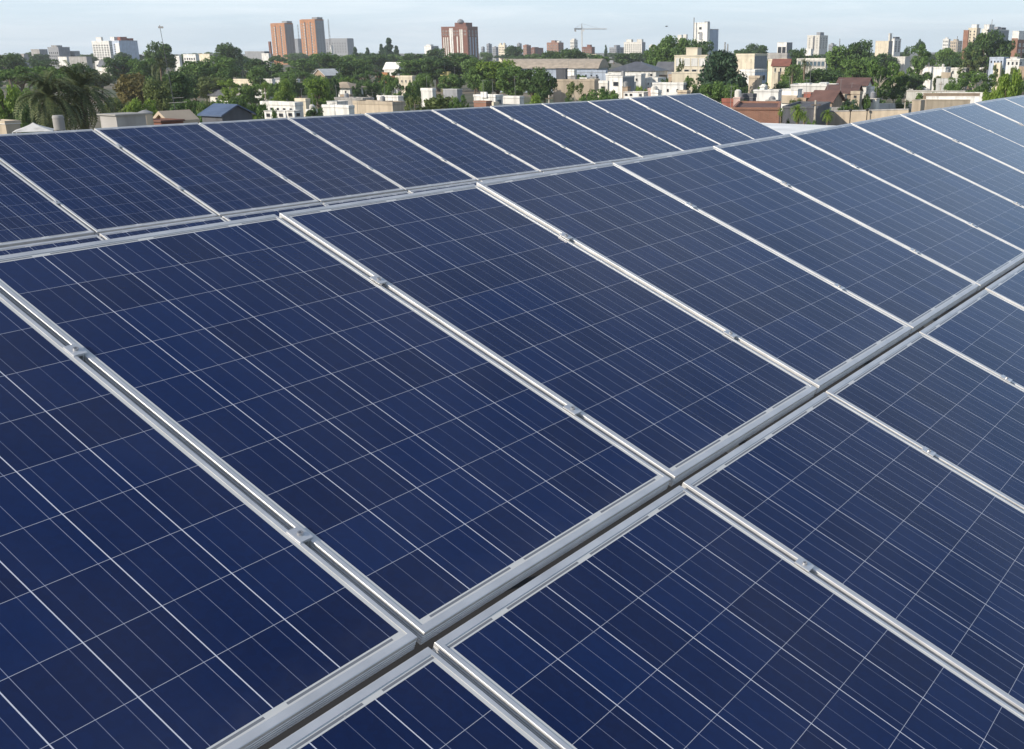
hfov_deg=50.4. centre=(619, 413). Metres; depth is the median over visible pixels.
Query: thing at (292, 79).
leafy tree
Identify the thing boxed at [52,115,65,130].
water tank
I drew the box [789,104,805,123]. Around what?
young palm
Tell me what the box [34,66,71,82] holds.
leafy tree
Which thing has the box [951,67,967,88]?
house
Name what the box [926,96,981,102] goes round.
boundary wall
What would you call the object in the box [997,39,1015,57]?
leafy tree
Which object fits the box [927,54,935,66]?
leafy tree
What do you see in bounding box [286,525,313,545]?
clamp
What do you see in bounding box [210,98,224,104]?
leafy tree
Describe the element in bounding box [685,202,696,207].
clamp
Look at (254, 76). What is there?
leafy tree
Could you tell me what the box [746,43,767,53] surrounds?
leafy tree
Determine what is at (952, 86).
leafy tree
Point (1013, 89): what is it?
leafy tree
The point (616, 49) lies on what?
apartment building
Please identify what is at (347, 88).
house
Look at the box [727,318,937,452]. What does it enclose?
mounting table
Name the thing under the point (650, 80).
house
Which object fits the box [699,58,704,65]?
window
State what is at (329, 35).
lattice mast
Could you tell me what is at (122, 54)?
leafy tree
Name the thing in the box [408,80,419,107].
leafy tree
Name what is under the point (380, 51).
conifer tree
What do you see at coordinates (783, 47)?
building
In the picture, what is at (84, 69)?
leafy tree
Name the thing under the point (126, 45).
apartment building
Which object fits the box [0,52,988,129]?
ground
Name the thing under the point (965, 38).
apartment building
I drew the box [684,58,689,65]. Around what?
window
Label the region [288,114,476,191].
solar panel
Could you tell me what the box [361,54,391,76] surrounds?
leafy tree
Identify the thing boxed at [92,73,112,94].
leafy tree
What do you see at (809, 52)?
house
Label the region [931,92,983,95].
boundary wall
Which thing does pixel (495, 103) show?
annex
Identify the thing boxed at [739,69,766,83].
house
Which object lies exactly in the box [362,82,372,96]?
leafy tree
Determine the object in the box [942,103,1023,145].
solar panel
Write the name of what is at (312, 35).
apartment tower
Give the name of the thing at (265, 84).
leafy tree
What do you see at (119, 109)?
bush
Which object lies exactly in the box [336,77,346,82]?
leafy tree
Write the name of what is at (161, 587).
solar panel
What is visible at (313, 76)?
leafy tree
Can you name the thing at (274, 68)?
leafy tree
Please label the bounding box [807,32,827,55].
apartment building
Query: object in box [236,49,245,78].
conifer tree
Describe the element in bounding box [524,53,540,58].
leafy tree
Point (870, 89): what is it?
house
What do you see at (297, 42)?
apartment building
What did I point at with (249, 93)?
leafy tree
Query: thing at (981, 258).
solar panel
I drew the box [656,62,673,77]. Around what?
house
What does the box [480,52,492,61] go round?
leafy tree
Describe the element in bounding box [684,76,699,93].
leafy tree
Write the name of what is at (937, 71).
house
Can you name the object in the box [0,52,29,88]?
leafy tree
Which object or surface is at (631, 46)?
apartment building
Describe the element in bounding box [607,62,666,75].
house
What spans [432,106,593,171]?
solar panel
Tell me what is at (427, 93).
house
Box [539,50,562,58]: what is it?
leafy tree
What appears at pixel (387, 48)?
conifer tree
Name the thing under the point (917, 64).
leafy tree
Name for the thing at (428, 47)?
apartment building
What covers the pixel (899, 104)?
bush
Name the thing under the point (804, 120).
young palm
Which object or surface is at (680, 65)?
shrub
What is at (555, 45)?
apartment building
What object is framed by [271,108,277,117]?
bush
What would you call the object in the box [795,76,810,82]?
leafy tree
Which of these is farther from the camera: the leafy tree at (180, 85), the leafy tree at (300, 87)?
the leafy tree at (300, 87)
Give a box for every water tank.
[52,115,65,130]
[139,110,153,124]
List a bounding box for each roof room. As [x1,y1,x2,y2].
[97,112,147,127]
[263,110,276,118]
[277,110,286,117]
[285,110,301,117]
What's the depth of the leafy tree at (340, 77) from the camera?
288.94 m
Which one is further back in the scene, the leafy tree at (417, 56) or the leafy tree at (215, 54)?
the leafy tree at (215, 54)
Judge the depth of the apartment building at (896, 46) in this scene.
590.12 m
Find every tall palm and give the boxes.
[148,58,172,80]
[786,65,800,83]
[797,57,812,80]
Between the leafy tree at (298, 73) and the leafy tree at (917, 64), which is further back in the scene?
the leafy tree at (298, 73)
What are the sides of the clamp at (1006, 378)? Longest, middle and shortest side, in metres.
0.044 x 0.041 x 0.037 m
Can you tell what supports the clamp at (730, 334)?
attached to the solar panel at (816, 331)
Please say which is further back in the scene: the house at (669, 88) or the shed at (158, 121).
the house at (669, 88)
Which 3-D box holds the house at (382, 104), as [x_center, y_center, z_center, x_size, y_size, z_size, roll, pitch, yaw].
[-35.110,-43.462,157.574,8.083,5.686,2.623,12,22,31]
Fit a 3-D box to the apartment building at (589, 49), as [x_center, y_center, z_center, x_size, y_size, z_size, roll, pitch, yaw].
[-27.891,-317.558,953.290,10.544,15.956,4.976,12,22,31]
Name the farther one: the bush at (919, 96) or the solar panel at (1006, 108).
the bush at (919, 96)
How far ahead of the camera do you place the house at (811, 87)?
171.80 m
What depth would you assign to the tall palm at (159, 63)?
190.10 m
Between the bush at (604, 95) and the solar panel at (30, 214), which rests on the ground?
the bush at (604, 95)
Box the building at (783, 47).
[777,42,792,58]
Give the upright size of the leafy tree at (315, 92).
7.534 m
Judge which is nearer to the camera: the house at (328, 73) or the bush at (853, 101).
the bush at (853, 101)
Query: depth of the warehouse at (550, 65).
318.37 m
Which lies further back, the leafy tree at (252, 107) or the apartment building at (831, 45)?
the apartment building at (831, 45)
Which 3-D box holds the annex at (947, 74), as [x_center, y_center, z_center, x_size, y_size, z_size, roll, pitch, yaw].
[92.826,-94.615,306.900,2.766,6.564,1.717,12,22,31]
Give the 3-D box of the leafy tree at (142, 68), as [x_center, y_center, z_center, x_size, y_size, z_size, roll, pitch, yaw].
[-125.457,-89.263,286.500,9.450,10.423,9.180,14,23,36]
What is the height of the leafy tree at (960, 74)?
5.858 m
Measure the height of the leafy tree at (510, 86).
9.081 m
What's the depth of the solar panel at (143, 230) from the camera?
7.87 m
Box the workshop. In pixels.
[732,101,780,122]
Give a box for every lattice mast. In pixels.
[158,25,183,107]
[328,19,331,52]
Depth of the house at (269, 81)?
287.20 m
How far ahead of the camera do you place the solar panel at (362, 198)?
9.48 m
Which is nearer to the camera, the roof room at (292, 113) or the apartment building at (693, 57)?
the roof room at (292, 113)
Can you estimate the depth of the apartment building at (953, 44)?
996.61 m
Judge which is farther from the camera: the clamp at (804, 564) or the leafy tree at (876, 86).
the leafy tree at (876, 86)
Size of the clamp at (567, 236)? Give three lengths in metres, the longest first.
0.044 x 0.041 x 0.037 m
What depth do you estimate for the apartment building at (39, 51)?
665.73 m
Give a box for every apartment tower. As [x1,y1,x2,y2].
[270,21,295,63]
[299,17,325,55]
[441,19,478,58]
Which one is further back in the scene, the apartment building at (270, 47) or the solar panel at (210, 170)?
the apartment building at (270, 47)
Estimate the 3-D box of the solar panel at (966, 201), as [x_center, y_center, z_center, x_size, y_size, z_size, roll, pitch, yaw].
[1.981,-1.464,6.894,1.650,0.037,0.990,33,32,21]
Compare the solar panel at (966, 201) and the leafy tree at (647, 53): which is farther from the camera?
the leafy tree at (647, 53)
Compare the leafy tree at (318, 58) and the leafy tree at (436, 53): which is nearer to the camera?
the leafy tree at (318, 58)
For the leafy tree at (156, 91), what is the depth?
157.38 m
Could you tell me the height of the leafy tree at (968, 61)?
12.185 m
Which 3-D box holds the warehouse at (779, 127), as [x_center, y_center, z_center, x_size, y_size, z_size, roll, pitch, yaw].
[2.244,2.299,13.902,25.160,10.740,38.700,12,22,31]
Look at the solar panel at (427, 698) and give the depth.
2.02 m
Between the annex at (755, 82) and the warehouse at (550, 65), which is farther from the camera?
the warehouse at (550, 65)
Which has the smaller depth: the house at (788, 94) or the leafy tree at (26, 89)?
the leafy tree at (26, 89)
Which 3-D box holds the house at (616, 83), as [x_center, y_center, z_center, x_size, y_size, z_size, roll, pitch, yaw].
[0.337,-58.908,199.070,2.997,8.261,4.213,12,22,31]
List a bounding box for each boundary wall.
[828,108,909,125]
[879,103,911,112]
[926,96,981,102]
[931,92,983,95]
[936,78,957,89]
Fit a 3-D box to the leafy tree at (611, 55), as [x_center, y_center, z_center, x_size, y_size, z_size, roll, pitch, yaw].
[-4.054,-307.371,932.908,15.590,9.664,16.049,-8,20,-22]
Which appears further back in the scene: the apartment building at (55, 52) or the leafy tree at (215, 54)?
the leafy tree at (215, 54)
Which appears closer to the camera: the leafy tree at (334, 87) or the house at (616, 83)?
the house at (616, 83)
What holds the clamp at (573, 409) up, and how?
attached to the solar panel at (424, 478)
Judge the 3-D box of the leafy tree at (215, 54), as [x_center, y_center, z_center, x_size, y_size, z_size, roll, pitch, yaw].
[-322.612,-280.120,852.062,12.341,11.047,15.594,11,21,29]
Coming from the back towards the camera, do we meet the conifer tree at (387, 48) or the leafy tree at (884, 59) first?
the conifer tree at (387, 48)
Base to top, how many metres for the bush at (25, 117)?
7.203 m
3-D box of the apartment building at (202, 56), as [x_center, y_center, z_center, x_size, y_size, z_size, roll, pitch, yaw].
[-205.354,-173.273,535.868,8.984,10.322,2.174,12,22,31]
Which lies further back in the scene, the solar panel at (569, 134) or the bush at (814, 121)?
the bush at (814, 121)
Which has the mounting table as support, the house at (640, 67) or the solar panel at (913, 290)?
the solar panel at (913, 290)
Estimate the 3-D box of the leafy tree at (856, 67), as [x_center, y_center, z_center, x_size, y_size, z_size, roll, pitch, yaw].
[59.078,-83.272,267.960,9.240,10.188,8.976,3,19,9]
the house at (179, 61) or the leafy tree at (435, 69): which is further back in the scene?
the house at (179, 61)
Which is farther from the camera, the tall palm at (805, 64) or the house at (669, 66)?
the house at (669, 66)
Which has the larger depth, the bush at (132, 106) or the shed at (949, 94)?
the shed at (949, 94)
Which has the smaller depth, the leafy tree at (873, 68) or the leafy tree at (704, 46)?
the leafy tree at (873, 68)
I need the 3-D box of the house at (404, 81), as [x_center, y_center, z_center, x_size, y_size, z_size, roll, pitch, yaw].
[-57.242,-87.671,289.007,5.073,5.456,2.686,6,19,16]
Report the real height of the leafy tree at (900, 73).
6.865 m
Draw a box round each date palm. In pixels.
[12,68,86,131]
[37,60,120,129]
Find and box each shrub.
[99,96,121,123]
[239,59,248,78]
[404,95,428,110]
[448,94,469,107]
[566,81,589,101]
[676,58,684,71]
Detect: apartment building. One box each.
[21,54,31,67]
[31,49,49,64]
[47,45,70,69]
[69,57,92,68]
[70,51,79,56]
[91,37,113,67]
[110,37,139,60]
[199,54,213,62]
[245,51,268,59]
[268,42,272,62]
[294,39,301,55]
[325,38,353,56]
[424,45,438,53]
[486,43,491,60]
[492,46,498,60]
[498,43,506,61]
[523,44,530,55]
[531,47,542,55]
[547,40,563,51]
[553,68,599,102]
[570,39,577,49]
[582,45,594,53]
[609,45,623,62]
[624,39,644,53]
[672,72,703,92]
[674,47,708,71]
[694,21,709,53]
[709,29,718,54]
[736,54,767,73]
[797,58,828,81]
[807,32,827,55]
[828,43,836,50]
[875,33,892,63]
[892,37,900,67]
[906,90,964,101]
[942,37,950,49]
[950,39,961,52]
[961,30,969,59]
[968,24,980,44]
[977,24,1008,73]
[1011,31,1023,57]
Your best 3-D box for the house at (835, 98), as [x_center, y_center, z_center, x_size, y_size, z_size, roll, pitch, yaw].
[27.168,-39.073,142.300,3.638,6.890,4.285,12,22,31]
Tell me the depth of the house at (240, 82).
321.30 m
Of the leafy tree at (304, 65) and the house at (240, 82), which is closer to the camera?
the house at (240, 82)
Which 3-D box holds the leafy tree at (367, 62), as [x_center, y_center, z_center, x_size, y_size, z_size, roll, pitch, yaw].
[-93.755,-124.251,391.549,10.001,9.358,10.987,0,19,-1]
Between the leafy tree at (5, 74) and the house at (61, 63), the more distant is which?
the house at (61, 63)
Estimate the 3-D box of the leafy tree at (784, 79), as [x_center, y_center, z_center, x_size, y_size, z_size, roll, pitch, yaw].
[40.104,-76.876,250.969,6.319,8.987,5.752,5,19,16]
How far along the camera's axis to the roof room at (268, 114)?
121.97 m
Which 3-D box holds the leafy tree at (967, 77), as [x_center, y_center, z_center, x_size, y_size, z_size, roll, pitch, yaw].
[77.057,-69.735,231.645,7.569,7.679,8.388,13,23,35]
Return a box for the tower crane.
[574,24,606,51]
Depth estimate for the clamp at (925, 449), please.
3.62 m
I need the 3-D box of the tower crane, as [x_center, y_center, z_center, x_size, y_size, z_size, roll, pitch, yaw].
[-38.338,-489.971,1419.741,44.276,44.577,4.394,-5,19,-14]
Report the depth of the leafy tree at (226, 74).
279.41 m
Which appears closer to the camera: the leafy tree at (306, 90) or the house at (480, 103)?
the house at (480, 103)
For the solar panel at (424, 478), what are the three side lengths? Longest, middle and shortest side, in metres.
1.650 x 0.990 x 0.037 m
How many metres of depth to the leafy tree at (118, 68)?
311.97 m
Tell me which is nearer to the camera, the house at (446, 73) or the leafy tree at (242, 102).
the leafy tree at (242, 102)
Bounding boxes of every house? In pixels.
[58,57,69,66]
[97,60,111,75]
[153,109,199,122]
[175,56,182,70]
[183,54,198,63]
[207,90,227,102]
[233,72,251,85]
[260,101,303,116]
[261,53,271,66]
[266,74,274,83]
[294,92,309,116]
[314,69,338,80]
[322,94,354,115]
[326,100,347,104]
[334,93,373,104]
[338,82,365,96]
[352,96,404,113]
[376,80,403,100]
[383,62,403,75]
[395,76,416,92]
[420,77,435,105]
[440,62,450,91]
[473,92,502,104]
[473,100,491,106]
[503,76,523,104]
[568,64,576,75]
[577,64,607,80]
[598,80,608,90]
[605,73,645,89]
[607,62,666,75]
[609,71,634,98]
[623,91,647,98]
[645,76,665,90]
[652,82,687,94]
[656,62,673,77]
[722,86,732,106]
[733,89,743,105]
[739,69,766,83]
[741,93,756,100]
[753,84,781,110]
[767,53,789,59]
[771,59,791,88]
[781,80,802,110]
[790,73,838,93]
[803,92,812,97]
[805,49,813,55]
[808,90,845,106]
[825,84,863,100]
[836,77,873,109]
[867,86,874,96]
[896,56,910,74]
[909,65,932,89]
[931,64,950,89]
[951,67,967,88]
[988,56,1008,79]
[1005,57,1023,74]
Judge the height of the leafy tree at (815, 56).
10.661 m
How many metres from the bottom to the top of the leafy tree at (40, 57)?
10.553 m
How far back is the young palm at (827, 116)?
80.99 m
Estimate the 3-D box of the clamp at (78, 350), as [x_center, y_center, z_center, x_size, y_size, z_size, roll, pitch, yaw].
[-1.319,-0.141,2.611,0.044,0.041,0.037,33,32,21]
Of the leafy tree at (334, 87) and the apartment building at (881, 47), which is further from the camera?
the apartment building at (881, 47)
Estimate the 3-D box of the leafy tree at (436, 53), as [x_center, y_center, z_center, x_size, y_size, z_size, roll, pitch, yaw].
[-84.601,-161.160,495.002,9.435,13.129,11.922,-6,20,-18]
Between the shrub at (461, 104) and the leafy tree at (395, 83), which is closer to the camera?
the shrub at (461, 104)
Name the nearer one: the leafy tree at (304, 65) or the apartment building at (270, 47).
the leafy tree at (304, 65)
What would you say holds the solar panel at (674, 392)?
on the mounting table
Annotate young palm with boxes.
[778,107,783,122]
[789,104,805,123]
[801,111,808,123]
[820,110,834,124]
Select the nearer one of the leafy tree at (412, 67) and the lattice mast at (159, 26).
the lattice mast at (159, 26)
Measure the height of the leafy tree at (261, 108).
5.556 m
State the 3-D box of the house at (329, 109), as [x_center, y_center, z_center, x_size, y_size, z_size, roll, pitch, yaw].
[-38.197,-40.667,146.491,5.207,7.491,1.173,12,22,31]
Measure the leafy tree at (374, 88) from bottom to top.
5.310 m
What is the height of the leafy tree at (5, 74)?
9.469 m
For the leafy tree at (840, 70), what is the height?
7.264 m
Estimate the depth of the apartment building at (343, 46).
1236.74 m
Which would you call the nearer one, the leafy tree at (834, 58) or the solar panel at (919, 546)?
the solar panel at (919, 546)
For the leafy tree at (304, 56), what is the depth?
823.67 m
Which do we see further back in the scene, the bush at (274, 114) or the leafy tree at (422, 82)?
the leafy tree at (422, 82)
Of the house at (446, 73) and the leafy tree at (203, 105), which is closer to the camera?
the leafy tree at (203, 105)
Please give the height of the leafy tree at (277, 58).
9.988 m
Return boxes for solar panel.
[0,129,217,235]
[0,162,93,247]
[0,214,670,644]
[0,234,103,255]
[0,293,417,748]
[94,123,318,217]
[99,216,225,239]
[199,118,404,202]
[222,202,326,220]
[269,647,551,748]
[279,184,816,485]
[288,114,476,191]
[323,191,409,205]
[365,110,539,180]
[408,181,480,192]
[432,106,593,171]
[432,485,1023,748]
[476,162,911,393]
[481,172,542,181]
[490,103,641,164]
[542,101,682,157]
[588,98,719,150]
[613,146,978,333]
[629,95,752,144]
[667,93,783,138]
[682,392,1023,714]
[713,134,1023,290]
[791,123,1023,250]
[825,332,1023,509]
[851,114,1023,206]
[900,108,1023,172]
[919,289,1023,389]
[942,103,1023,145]
[975,98,1023,123]
[985,263,1023,308]
[1005,95,1023,106]
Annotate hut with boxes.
[911,99,924,111]
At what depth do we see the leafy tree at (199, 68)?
283.66 m
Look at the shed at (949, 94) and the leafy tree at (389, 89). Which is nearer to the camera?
the shed at (949, 94)
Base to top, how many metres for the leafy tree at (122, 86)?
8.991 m
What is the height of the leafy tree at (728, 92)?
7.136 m
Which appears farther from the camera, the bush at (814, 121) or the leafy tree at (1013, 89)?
the leafy tree at (1013, 89)
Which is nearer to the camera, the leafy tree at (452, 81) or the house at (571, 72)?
the leafy tree at (452, 81)
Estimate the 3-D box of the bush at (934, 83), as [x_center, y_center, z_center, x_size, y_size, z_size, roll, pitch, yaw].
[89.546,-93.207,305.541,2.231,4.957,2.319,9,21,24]
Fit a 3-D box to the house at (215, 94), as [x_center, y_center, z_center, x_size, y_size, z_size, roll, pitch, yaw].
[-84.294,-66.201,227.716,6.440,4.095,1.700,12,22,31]
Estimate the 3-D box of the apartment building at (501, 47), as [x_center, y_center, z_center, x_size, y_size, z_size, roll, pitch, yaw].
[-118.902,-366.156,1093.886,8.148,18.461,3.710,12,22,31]
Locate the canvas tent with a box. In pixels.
[12,123,53,133]
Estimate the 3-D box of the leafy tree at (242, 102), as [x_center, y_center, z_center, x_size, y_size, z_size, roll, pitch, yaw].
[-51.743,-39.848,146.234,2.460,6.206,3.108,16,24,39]
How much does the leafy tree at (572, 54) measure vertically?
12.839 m
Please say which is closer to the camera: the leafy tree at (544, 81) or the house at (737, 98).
the house at (737, 98)
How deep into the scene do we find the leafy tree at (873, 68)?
201.19 m
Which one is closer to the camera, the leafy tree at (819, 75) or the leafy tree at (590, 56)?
the leafy tree at (819, 75)
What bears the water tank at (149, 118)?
on the ground
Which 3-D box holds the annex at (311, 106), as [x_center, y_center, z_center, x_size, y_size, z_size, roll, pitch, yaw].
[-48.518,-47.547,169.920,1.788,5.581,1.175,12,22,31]
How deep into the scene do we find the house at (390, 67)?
402.20 m
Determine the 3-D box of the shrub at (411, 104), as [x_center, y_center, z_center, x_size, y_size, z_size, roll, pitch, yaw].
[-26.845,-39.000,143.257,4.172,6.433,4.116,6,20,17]
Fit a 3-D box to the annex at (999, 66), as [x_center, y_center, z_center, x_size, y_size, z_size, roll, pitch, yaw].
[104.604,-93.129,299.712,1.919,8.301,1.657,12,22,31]
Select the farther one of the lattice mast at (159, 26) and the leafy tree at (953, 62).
the leafy tree at (953, 62)
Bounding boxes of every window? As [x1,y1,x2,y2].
[676,58,681,65]
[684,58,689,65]
[691,58,697,65]
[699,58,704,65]
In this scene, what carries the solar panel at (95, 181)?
on the mounting table
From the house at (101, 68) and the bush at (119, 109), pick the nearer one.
the bush at (119, 109)
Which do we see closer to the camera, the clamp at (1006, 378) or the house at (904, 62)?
the clamp at (1006, 378)
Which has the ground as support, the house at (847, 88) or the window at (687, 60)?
the house at (847, 88)
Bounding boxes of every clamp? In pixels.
[63,343,87,360]
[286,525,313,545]
[370,275,387,286]
[559,233,572,241]
[563,403,581,416]
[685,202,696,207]
[724,330,737,338]
[795,557,813,571]
[834,283,844,289]
[921,446,935,456]
[1001,375,1011,382]
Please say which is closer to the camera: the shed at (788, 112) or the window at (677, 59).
the shed at (788, 112)
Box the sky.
[0,0,1023,54]
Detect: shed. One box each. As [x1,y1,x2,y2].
[0,119,21,133]
[153,118,184,124]
[197,103,255,121]
[443,89,462,101]
[782,101,830,124]
[923,93,979,98]
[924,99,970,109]
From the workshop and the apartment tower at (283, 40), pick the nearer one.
the workshop
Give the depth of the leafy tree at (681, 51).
317.09 m
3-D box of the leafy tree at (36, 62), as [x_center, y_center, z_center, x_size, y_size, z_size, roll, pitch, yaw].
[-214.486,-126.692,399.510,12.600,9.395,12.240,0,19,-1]
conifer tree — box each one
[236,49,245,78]
[353,47,358,58]
[378,44,383,71]
[382,37,393,54]
[393,45,400,55]
[604,45,608,68]
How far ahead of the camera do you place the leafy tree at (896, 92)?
205.33 m
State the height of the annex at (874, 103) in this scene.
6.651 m
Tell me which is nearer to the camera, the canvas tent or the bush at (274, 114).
the canvas tent
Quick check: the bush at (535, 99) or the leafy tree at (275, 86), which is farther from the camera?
the leafy tree at (275, 86)
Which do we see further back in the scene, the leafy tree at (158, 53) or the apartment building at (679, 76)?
the leafy tree at (158, 53)
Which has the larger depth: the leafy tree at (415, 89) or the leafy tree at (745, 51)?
the leafy tree at (745, 51)
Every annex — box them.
[305,100,317,116]
[492,82,498,105]
[622,81,630,98]
[651,86,661,95]
[668,74,671,81]
[677,90,690,94]
[748,75,762,92]
[767,59,771,88]
[778,72,783,81]
[795,83,808,101]
[851,91,862,109]
[868,88,879,109]
[941,69,952,77]
[991,63,1001,89]
[1018,66,1023,94]
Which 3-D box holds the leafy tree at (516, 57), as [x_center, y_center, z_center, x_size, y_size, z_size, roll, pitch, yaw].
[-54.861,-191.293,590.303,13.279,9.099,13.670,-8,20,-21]
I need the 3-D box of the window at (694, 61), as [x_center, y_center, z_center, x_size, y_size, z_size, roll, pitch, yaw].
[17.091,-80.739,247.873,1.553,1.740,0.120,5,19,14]
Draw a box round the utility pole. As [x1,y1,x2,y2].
[811,100,820,124]
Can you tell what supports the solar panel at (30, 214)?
on the mounting table
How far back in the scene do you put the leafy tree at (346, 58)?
405.25 m
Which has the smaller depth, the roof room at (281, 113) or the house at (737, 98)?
the roof room at (281, 113)
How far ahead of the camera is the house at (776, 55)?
314.83 m
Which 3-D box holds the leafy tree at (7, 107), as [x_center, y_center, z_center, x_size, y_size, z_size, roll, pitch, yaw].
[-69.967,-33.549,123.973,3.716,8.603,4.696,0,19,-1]
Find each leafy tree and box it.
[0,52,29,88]
[0,65,54,91]
[0,83,24,132]
[1,79,13,84]
[13,87,41,117]
[26,58,59,67]
[29,53,50,61]
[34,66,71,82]
[60,62,99,92]
[77,54,98,63]
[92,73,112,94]
[102,55,137,91]
[112,71,146,106]
[113,52,131,60]
[127,57,163,83]
[142,41,177,74]
[142,78,172,111]
[158,69,200,110]
[177,60,214,97]
[182,99,196,112]
[187,74,203,100]
[193,76,227,99]
[196,100,207,110]
[203,55,241,80]
[204,52,217,57]
[204,100,214,106]
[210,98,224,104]
[215,42,246,68]
[215,67,233,80]
[217,78,242,100]
[224,99,236,103]
[229,96,246,107]
[236,83,265,104]
[243,58,270,73]
[246,66,268,85]
[246,103,260,116]
[255,63,288,78]
[256,103,267,118]
[260,81,274,99]
[267,82,296,100]
[268,55,286,62]
[272,70,314,78]
[273,78,296,101]
[279,74,297,91]
[282,53,300,66]
[285,58,318,78]
[293,82,305,97]
[294,52,308,58]
[302,76,335,108]
[304,84,315,106]
[306,74,321,85]
[308,52,340,68]
[323,54,358,69]
[327,77,339,98]
[334,75,350,81]
[335,60,363,81]
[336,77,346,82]
[345,77,353,83]
[351,58,373,79]
[351,82,362,96]
[352,70,375,84]
[357,66,381,82]
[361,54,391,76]
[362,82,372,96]
[369,53,387,70]
[369,81,382,99]
[379,73,394,94]
[387,54,399,61]
[389,69,407,75]
[391,79,410,100]
[396,58,428,75]
[399,53,422,59]
[400,55,414,62]
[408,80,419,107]
[415,74,430,96]
[418,73,432,82]
[421,57,457,91]
[426,47,445,60]
[437,74,465,88]
[443,52,471,77]
[459,57,487,91]
[465,71,479,93]
[468,63,495,91]
[476,59,515,93]
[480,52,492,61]
[480,78,493,93]
[493,55,508,59]
[495,65,525,95]
[502,45,523,59]
[508,56,526,58]
[516,66,545,98]
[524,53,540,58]
[529,70,557,102]
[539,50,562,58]
[559,48,586,58]
[584,53,597,58]
[592,54,610,67]
[607,53,618,63]
[614,52,644,64]
[642,49,655,64]
[647,41,673,65]
[653,34,689,63]
[672,45,691,61]
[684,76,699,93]
[688,38,713,54]
[696,49,747,96]
[699,80,723,103]
[722,83,744,97]
[733,48,753,53]
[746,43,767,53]
[782,63,802,84]
[788,47,806,68]
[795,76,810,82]
[805,54,820,57]
[805,68,841,82]
[824,45,855,76]
[835,67,845,79]
[840,57,873,80]
[847,39,872,75]
[867,57,902,97]
[868,70,881,78]
[869,53,897,70]
[872,83,878,96]
[879,71,909,102]
[893,70,910,89]
[903,46,909,55]
[906,43,935,89]
[906,74,925,89]
[914,39,925,60]
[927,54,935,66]
[934,47,963,66]
[943,58,962,67]
[946,82,960,90]
[957,49,986,88]
[958,72,970,90]
[963,70,996,91]
[964,40,982,71]
[970,28,1009,75]
[975,81,990,94]
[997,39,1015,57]
[997,69,1022,97]
[1019,80,1023,94]
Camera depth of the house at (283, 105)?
155.37 m
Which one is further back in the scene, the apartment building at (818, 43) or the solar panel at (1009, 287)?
the apartment building at (818, 43)
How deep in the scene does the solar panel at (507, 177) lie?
11.01 m
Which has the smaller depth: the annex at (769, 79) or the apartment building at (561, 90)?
the apartment building at (561, 90)
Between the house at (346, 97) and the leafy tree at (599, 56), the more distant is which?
the leafy tree at (599, 56)
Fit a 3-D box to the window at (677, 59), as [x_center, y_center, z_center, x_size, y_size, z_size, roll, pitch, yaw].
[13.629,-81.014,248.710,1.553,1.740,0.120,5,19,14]
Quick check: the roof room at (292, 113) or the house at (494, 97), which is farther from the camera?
the house at (494, 97)
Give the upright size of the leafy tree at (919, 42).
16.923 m
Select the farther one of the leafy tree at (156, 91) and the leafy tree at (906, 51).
the leafy tree at (906, 51)
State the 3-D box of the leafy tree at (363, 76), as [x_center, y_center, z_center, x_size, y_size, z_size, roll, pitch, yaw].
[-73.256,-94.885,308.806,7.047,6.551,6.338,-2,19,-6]
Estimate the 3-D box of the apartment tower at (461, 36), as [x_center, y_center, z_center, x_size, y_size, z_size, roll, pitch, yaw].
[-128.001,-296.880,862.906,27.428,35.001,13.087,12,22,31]
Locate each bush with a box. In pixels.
[12,102,43,132]
[104,96,136,112]
[123,97,157,115]
[167,101,196,115]
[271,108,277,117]
[306,107,323,116]
[415,94,468,109]
[525,93,541,103]
[584,88,618,100]
[772,81,790,88]
[807,118,816,124]
[842,98,859,109]
[864,96,870,109]
[874,90,885,102]
[895,98,910,110]
[909,93,922,102]
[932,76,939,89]
[944,76,968,90]
[981,84,1000,100]
[982,90,989,100]
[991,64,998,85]
[1010,66,1017,73]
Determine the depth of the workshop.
92.98 m
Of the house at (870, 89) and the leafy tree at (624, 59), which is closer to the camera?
the house at (870, 89)
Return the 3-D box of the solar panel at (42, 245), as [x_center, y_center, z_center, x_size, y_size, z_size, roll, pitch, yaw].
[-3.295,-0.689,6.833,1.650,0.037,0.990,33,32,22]
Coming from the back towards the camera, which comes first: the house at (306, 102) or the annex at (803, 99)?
the house at (306, 102)
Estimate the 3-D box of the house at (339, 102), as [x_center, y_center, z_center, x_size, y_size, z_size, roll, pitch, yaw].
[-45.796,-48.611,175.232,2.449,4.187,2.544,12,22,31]
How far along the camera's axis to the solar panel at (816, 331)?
4.41 m
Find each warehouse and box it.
[257,123,1023,748]
[500,59,608,91]
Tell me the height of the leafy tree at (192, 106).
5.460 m
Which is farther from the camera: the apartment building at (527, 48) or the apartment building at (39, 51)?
the apartment building at (527, 48)
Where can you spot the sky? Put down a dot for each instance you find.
(189, 26)
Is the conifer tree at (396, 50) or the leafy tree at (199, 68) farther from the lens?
the conifer tree at (396, 50)

